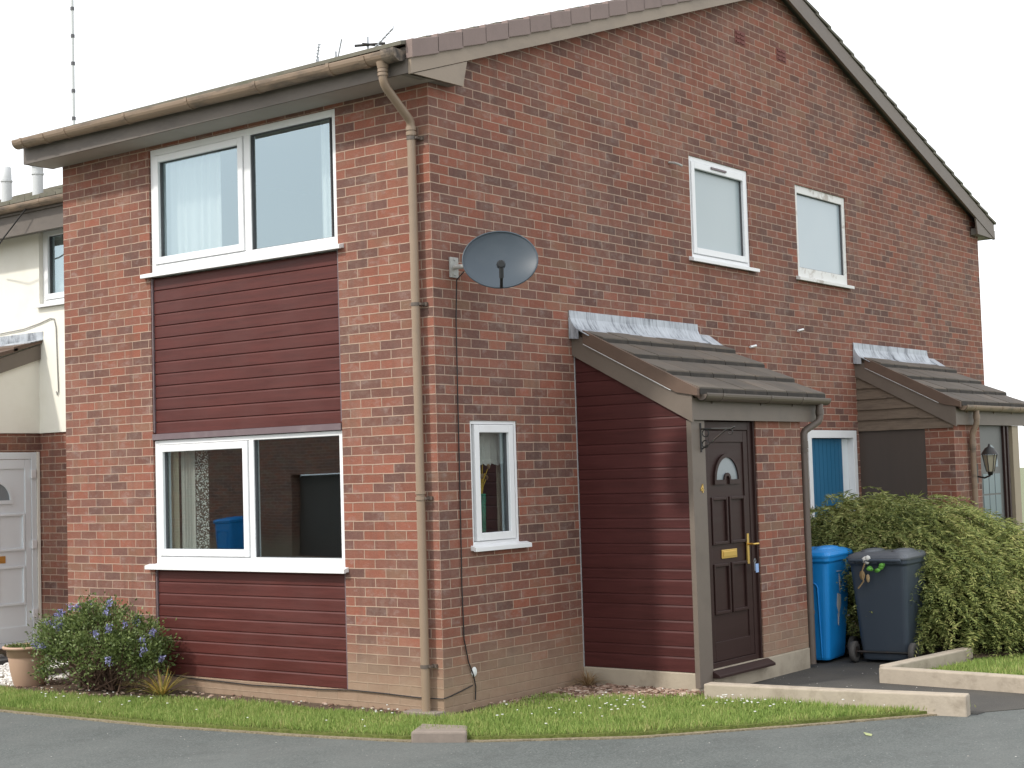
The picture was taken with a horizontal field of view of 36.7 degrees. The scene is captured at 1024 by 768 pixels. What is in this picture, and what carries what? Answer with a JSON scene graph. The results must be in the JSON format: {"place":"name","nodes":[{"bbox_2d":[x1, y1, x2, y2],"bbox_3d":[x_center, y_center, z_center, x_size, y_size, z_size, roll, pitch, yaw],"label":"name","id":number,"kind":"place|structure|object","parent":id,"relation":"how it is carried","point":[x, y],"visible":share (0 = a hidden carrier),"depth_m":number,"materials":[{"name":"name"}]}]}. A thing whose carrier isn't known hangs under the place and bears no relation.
{"place":"outdoors","nodes":[
{"label":"outdoors","id":0,"kind":"place"},
{"bbox_2d":[0,679,975,739],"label":"lawn verge","id":1,"kind":"structure","parent":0,"point":[650,731],"depth_m":11.12,"materials":[{"name":"green plant"}]},
{"bbox_2d":[0,653,68,686],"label":"white pebbles","id":2,"kind":"object","parent":1,"relation":"on","point":[6,674],"visible":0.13,"depth_m":14.85,"materials":[{"name":"white stone"}]},
{"bbox_2d":[8,678,703,716],"bbox_3d":[-1.642,2.630,12.946,6.461,0.020,1.879,-3,-3,16],"label":"soil bed","id":3,"kind":"object","parent":1,"relation":"on","point":[61,686],"visible":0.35,"depth_m":13.35,"materials":[{"name":"brown soil"}]},
{"bbox_2d":[2,643,47,686],"bbox_3d":[-4.462,2.600,14.250,0.472,0.376,0.472,-4,-4,37],"label":"plant pot","id":4,"kind":"object","parent":3,"relation":"on","point":[21,662],"visible":0.62,"depth_m":14.10,"materials":[{"name":"ceramic"}]},
{"bbox_2d":[4,642,48,647],"bbox_3d":[-4.466,2.420,14.259,0.448,0.083,0.438,-4,-4,37],"label":"pot plant","id":5,"kind":"object","parent":4,"relation":"on","point":[20,645],"visible":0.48,"depth_m":14.22,"materials":[{"name":"green plant"}]},
{"bbox_2d":[22,590,183,692],"bbox_3d":[-3.714,2.262,13.582,1.618,0.897,1.004,-4,-4,37],"label":"flowering shrub","id":6,"kind":"object","parent":3,"relation":"on","point":[64,636],"visible":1,"depth_m":13.51,"materials":[{"name":"green plant"}]},
{"bbox_2d":[117,666,193,696],"bbox_3d":[-3.013,2.550,13.181,0.709,0.256,0.796,0,-4,-21],"label":"strap leaf plant","id":7,"kind":"object","parent":3,"relation":"on","point":[161,688],"visible":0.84,"depth_m":13.21,"materials":[{"name":"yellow plant"}]},
{"bbox_2d":[403,709,444,717],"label":"drain slab","id":8,"kind":"structure","parent":3,"relation":"on","point":[419,712],"depth_m":11.73,"materials":[{"name":"beige concrete"}]},
{"bbox_2d":[473,691,574,711],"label":"soil weeds","id":9,"kind":"object","parent":3,"relation":"on","point":[544,697],"visible":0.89,"depth_m":12.18,"materials":[{"name":"green plant"}]},
{"bbox_2d":[496,683,700,704],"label":"wood chips","id":10,"kind":"object","parent":3,"relation":"on","point":[612,688],"visible":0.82,"depth_m":12.61,"materials":[{"name":"brown wood"}]},
{"bbox_2d":[567,670,610,686],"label":"dry weeds","id":11,"kind":"object","parent":10,"relation":"on","point":[588,680],"visible":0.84,"depth_m":13.00,"materials":[{"name":"plant"}]},
{"bbox_2d":[411,724,466,742],"bbox_3d":[-0.485,2.490,10.944,0.396,0.108,0.354,-2,-3,9],"label":"paving block","id":12,"kind":"object","parent":1,"relation":"on","point":[441,734],"depth_m":10.79,"materials":[{"name":"beige concrete"}]},
{"bbox_2d":[41,687,884,726],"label":"daisies","id":13,"kind":"object","parent":1,"relation":"on","point":[532,713],"visible":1,"depth_m":11.62,"materials":[{"name":"white plant"}]},
{"bbox_2d":[0,709,936,742],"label":"verge edging","id":14,"kind":"object","parent":1,"relation":"on","point":[482,741],"visible":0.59,"depth_m":11.06,"materials":[{"name":"grey concrete"}]},
{"bbox_2d":[0,709,1023,767],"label":"road","id":15,"kind":"structure","parent":0,"point":[990,739],"depth_m":10.43,"materials":[{"name":"grey asphalt"}]},
{"bbox_2d":[0,0,1023,467],"label":"sky","id":16,"kind":"structure","parent":0,"point":[955,68],"materials":[{"name":"white"}]},
{"bbox_2d":[751,653,1023,714],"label":"path","id":17,"kind":"structure","parent":0,"point":[844,671],"depth_m":13.14,"materials":[{"name":"concrete"}]},
{"bbox_2d":[812,545,857,659],"bbox_3d":[2.885,2.079,14.727,0.632,1.078,0.785,-4,-4,31],"label":"wheelie bin","id":18,"kind":"object","parent":17,"relation":"on","point":[829,568],"visible":0.32,"depth_m":14.39,"materials":[{"name":"blue plastic"}]},
{"bbox_2d":[704,682,970,716],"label":"concrete kerb","id":19,"kind":"structure","parent":17,"relation":"on","point":[947,704],"depth_m":11.58,"materials":[{"name":"beige concrete"}]},
{"bbox_2d":[847,548,926,661],"bbox_3d":[3.535,2.060,14.451,0.613,1.046,0.762,-4,-4,32],"label":"wheelie bin","id":20,"kind":"object","parent":17,"relation":"on","point":[888,627],"visible":0.91,"depth_m":14.24,"materials":[{"name":"plastic"}]},
{"bbox_2d":[858,555,884,588],"bbox_3d":[3.302,1.730,14.182,0.258,0.309,0.082,-4,-4,40],"label":"flower sprig","id":21,"kind":"object","parent":20,"relation":"attached to","point":[870,568],"visible":1,"depth_m":14.19,"materials":[{"name":"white plant"}]},
{"bbox_2d":[880,647,972,668],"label":"concrete kerb","id":22,"kind":"structure","parent":17,"relation":"on","point":[952,656],"depth_m":13.66,"materials":[{"name":"beige concrete"}]},
{"bbox_2d":[879,666,1023,693],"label":"concrete kerb","id":23,"kind":"structure","parent":17,"relation":"on","point":[997,682],"depth_m":12.59,"materials":[{"name":"beige concrete"}]},
{"bbox_2d":[845,625,1023,658],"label":"hedge soil","id":24,"kind":"structure","parent":0,"point":[941,649],"depth_m":14.76,"materials":[{"name":"brown soil"}]},
{"bbox_2d":[810,486,1023,660],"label":"conifer hedge","id":25,"kind":"object","parent":24,"relation":"on","point":[973,591],"visible":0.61,"depth_m":14.74,"materials":[{"name":"green conifer foliage"},{"name":"brown twig"}]},
{"bbox_2d":[929,652,1023,674],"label":"lawn","id":26,"kind":"structure","parent":0,"point":[986,663],"depth_m":13.67,"materials":[{"name":"green plant"}]},
{"bbox_2d":[1020,467,1023,529],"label":"ground","id":27,"kind":"structure","parent":0,"point":[1022,482],"depth_m":93.76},
{"bbox_2d":[0,166,67,664],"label":"rendered house","id":28,"kind":"structure","parent":27,"relation":"on","point":[33,536],"depth_m":16.70,"materials":[{"name":"white paint"}]},
{"bbox_2d":[0,209,25,243],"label":"cable","id":29,"kind":"object","parent":28,"relation":"attached to","point":[12,225],"visible":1,"depth_m":16.57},
{"bbox_2d":[0,452,41,648],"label":"front door","id":30,"kind":"structure","parent":28,"relation":"in","point":[20,531],"depth_m":16.59,"materials":[{"name":"white plastic"}]},
{"bbox_2d":[0,318,58,394],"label":"cable","id":31,"kind":"object","parent":28,"relation":"attached to","point":[56,345],"visible":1,"depth_m":16.70,"materials":[{"name":"grey rubber"}]},
{"bbox_2d":[34,228,63,307],"bbox_3d":[-4.699,-1.307,16.601,1.240,0.890,0.170,-4,-4,37],"label":"window","id":32,"kind":"structure","parent":28,"relation":"in","point":[50,299],"depth_m":16.90,"materials":[{"name":"white plastic"}]},
{"bbox_2d":[52,235,63,292],"bbox_3d":[-4.771,-1.298,16.810,1.450,0.840,0.005,-4,-4,37],"label":"curtain","id":33,"kind":"object","parent":28,"relation":"hanging from","point":[58,261],"depth_m":16.98,"materials":[{"name":"white fabric"}]},
{"bbox_2d":[315,43,320,61],"bbox_3d":[-2.832,-4.376,22.565,0.102,1.212,0.100,-4,-4,37],"label":"tv aerial","id":34,"kind":"object","parent":28,"relation":"attached to","point":[317,53],"visible":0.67,"depth_m":22.57,"materials":[{"name":"metal"}]},
{"bbox_2d":[335,39,341,56],"bbox_3d":[-2.486,-4.392,22.302,0.204,1.193,0.082,-4,-4,37],"label":"tv aerial","id":35,"kind":"object","parent":28,"relation":"attached to","point":[336,55],"visible":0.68,"depth_m":22.32,"materials":[{"name":"metal"}]},
{"bbox_2d":[70,0,75,124],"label":"radio mast","id":36,"kind":"object","parent":27,"relation":"on","point":[73,89],"visible":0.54,"depth_m":45.98,"materials":[{"name":"grey metal"}]},
{"bbox_2d":[11,0,1023,713],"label":"brick house","id":37,"kind":"structure","parent":27,"relation":"on","point":[283,364],"depth_m":13.45,"materials":[{"name":"red brick"}]},
{"bbox_2d":[168,444,179,548],"bbox_3d":[-3.052,1.069,13.920,0.160,1.100,0.010,-5,-4,41],"label":"curtain","id":38,"kind":"object","parent":37,"relation":"hanging from","point":[173,497],"visible":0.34,"depth_m":13.91,"materials":[{"name":"beige fabric"}]},
{"bbox_2d":[181,443,196,548],"bbox_3d":[-2.897,1.059,13.826,0.200,1.100,0.038,-4,-4,37],"label":"curtain","id":39,"kind":"object","parent":37,"relation":"hanging from","point":[188,491],"visible":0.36,"depth_m":13.82,"materials":[{"name":"white fabric"}]},
{"bbox_2d":[163,151,221,255],"bbox_3d":[-2.906,-1.561,13.912,0.850,1.120,0.037,-4,-4,37],"label":"curtain","id":40,"kind":"object","parent":37,"relation":"hanging from","point":[192,203],"visible":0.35,"depth_m":13.89,"materials":[{"name":"white fabric"}]},
{"bbox_2d":[195,451,209,548],"bbox_3d":[-2.750,1.048,13.707,0.180,1.100,0.027,-4,-4,37],"label":"lace curtain","id":41,"kind":"object","parent":37,"relation":"hanging from","point":[205,492],"visible":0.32,"depth_m":13.71,"materials":[{"name":"white fabric"}]},
{"bbox_2d":[140,109,343,278],"bbox_3d":[-2.357,-1.607,13.314,2.482,1.170,0.145,-4,-4,37],"label":"window","id":42,"kind":"structure","parent":37,"relation":"in","point":[246,252],"depth_m":13.29,"materials":[{"name":"white plastic"}]},
{"bbox_2d":[145,430,348,573],"bbox_3d":[-2.290,1.018,13.172,2.452,1.150,0.145,-4,-4,37],"label":"window","id":43,"kind":"structure","parent":37,"relation":"in","point":[248,559],"depth_m":13.16,"materials":[{"name":"white plastic"}]},
{"bbox_2d":[162,673,472,699],"bbox_3d":[-1.706,2.474,12.848,3.270,0.087,0.350,-4,-4,37],"label":"cable","id":44,"kind":"object","parent":37,"relation":"attached to","point":[323,689],"visible":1,"depth_m":12.49,"materials":[{"name":"black rubber"}]},
{"bbox_2d":[320,120,331,237],"bbox_3d":[-1.522,-1.664,12.845,0.170,1.120,0.032,-4,-4,37],"label":"curtain","id":45,"kind":"object","parent":37,"relation":"hanging from","point":[326,181],"visible":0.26,"depth_m":12.87,"materials":[{"name":"white fabric"}]},
{"bbox_2d":[354,25,393,48],"bbox_3d":[-1.907,-4.436,21.860,0.678,1.195,0.304,-4,-4,37],"label":"tv aerial","id":46,"kind":"object","parent":37,"relation":"attached to","point":[368,44],"visible":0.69,"depth_m":21.92,"materials":[{"name":"metal"}]},
{"bbox_2d":[455,271,475,699],"bbox_3d":[-0.338,0.788,12.047,0.097,3.344,0.144,-4,-4,37],"label":"cable","id":47,"kind":"object","parent":37,"relation":"attached to","point":[460,486],"visible":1,"depth_m":12.03,"materials":[{"name":"black plastic"}]},
{"bbox_2d":[471,667,476,676],"bbox_3d":[-0.295,2.246,12.043,0.022,0.080,0.065,-4,-4,37],"label":"wall plug","id":48,"kind":"object","parent":37,"relation":"attached to","point":[474,669],"depth_m":12.03,"materials":[{"name":"white plastic"}]},
{"bbox_2d":[481,493,485,532],"bbox_3d":[-0.240,1.103,12.499,0.072,0.430,0.072,-4,-4,37],"label":"vase","id":49,"kind":"object","parent":37,"relation":"on","point":[483,505],"visible":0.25,"depth_m":12.48,"materials":[{"name":"green glass"}]},
{"bbox_2d":[480,464,489,493],"bbox_3d":[-0.253,0.769,12.509,0.177,0.313,0.063,1,-5,-43],"label":"flower bunch","id":50,"kind":"object","parent":49,"relation":"in","point":[483,476],"visible":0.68,"depth_m":12.53,"materials":[{"name":"yellow plant"}]},
{"bbox_2d":[479,433,503,465],"bbox_3d":[-0.196,0.501,12.600,0.020,0.330,0.400,-4,-4,37],"label":"cafe curtain","id":51,"kind":"object","parent":37,"relation":"hanging from","point":[491,447],"visible":0.49,"depth_m":12.64,"materials":[{"name":"white fabric"}]},
{"bbox_2d":[449,231,537,288],"bbox_3d":[-0.175,-0.957,11.976,0.654,0.473,0.435,-4,-4,37],"label":"satellite dish","id":52,"kind":"object","parent":37,"relation":"attached to","point":[500,259],"visible":1,"depth_m":11.98,"materials":[{"name":"grey metal"}]},
{"bbox_2d":[496,463,505,530],"bbox_3d":[-0.059,0.837,12.842,0.015,0.980,0.210,-4,-4,37],"label":"curtain","id":53,"kind":"object","parent":37,"relation":"hanging from","point":[500,496],"visible":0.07,"depth_m":12.78,"materials":[{"name":"beige fabric"}]},
{"bbox_2d":[470,420,531,551],"bbox_3d":[-0.126,0.813,12.438,0.135,1.035,0.735,-4,-4,37],"label":"window","id":54,"kind":"structure","parent":37,"relation":"in","point":[508,539],"depth_m":12.45,"materials":[{"name":"white plastic"}]},
{"bbox_2d":[668,161,682,166],"bbox_3d":[1.576,-2.117,14.832,0.145,0.052,0.062,-1,-3,-13],"label":"wall hook","id":55,"kind":"object","parent":37,"relation":"attached to","point":[676,163],"depth_m":14.81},
{"bbox_2d":[699,423,734,451],"bbox_3d":[1.690,0.435,12.684,0.307,0.240,0.022,-3,-4,27],"label":"basket bracket","id":56,"kind":"object","parent":37,"relation":"attached to","point":[710,442],"visible":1,"depth_m":12.71,"materials":[{"name":"black metal"}]},
{"bbox_2d":[689,156,759,271],"bbox_3d":[2.108,-1.705,15.616,0.135,1.055,1.345,-4,-4,37],"label":"window","id":57,"kind":"structure","parent":37,"relation":"in","point":[718,193],"depth_m":15.63,"materials":[{"name":"white plastic"}]},
{"bbox_2d":[704,421,775,678],"bbox_3d":[1.898,1.377,13.141,0.175,2.120,0.970,-4,-4,37],"label":"front door","id":58,"kind":"structure","parent":37,"relation":"in","point":[736,617],"depth_m":13.19,"materials":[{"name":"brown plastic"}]},
{"bbox_2d":[754,558,758,571],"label":"keys","id":59,"kind":"object","parent":58,"relation":"hanging from","point":[757,567],"visible":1,"depth_m":13.33,"materials":[{"name":"metal"}]},
{"bbox_2d":[795,185,854,288],"bbox_3d":[3.491,-1.647,17.431,0.135,1.065,1.370,-4,-4,37],"label":"window","id":60,"kind":"structure","parent":37,"relation":"in","point":[820,220],"depth_m":17.48,"materials":[{"name":"white paint"}]},
{"bbox_2d":[807,430,858,621],"bbox_3d":[3.588,1.604,17.287,0.112,2.165,1.230,-4,-4,37],"label":"back door","id":61,"kind":"structure","parent":37,"relation":"in","point":[832,463],"depth_m":17.36,"materials":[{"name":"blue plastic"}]},
{"bbox_2d":[977,444,997,482],"bbox_3d":[5.405,0.903,17.563,0.270,0.447,0.198,-4,-4,37],"label":"wall lantern","id":62,"kind":"object","parent":37,"relation":"attached to","point":[989,457],"depth_m":17.51,"materials":[{"name":"black metal"}]},
{"bbox_2d":[979,425,1012,527],"bbox_3d":[5.699,1.598,18.182,0.090,2.214,1.020,-4,-4,37],"label":"porch door","id":63,"kind":"structure","parent":37,"relation":"in","point":[996,489],"depth_m":18.29,"materials":[{"name":"white plastic"}]}
]}

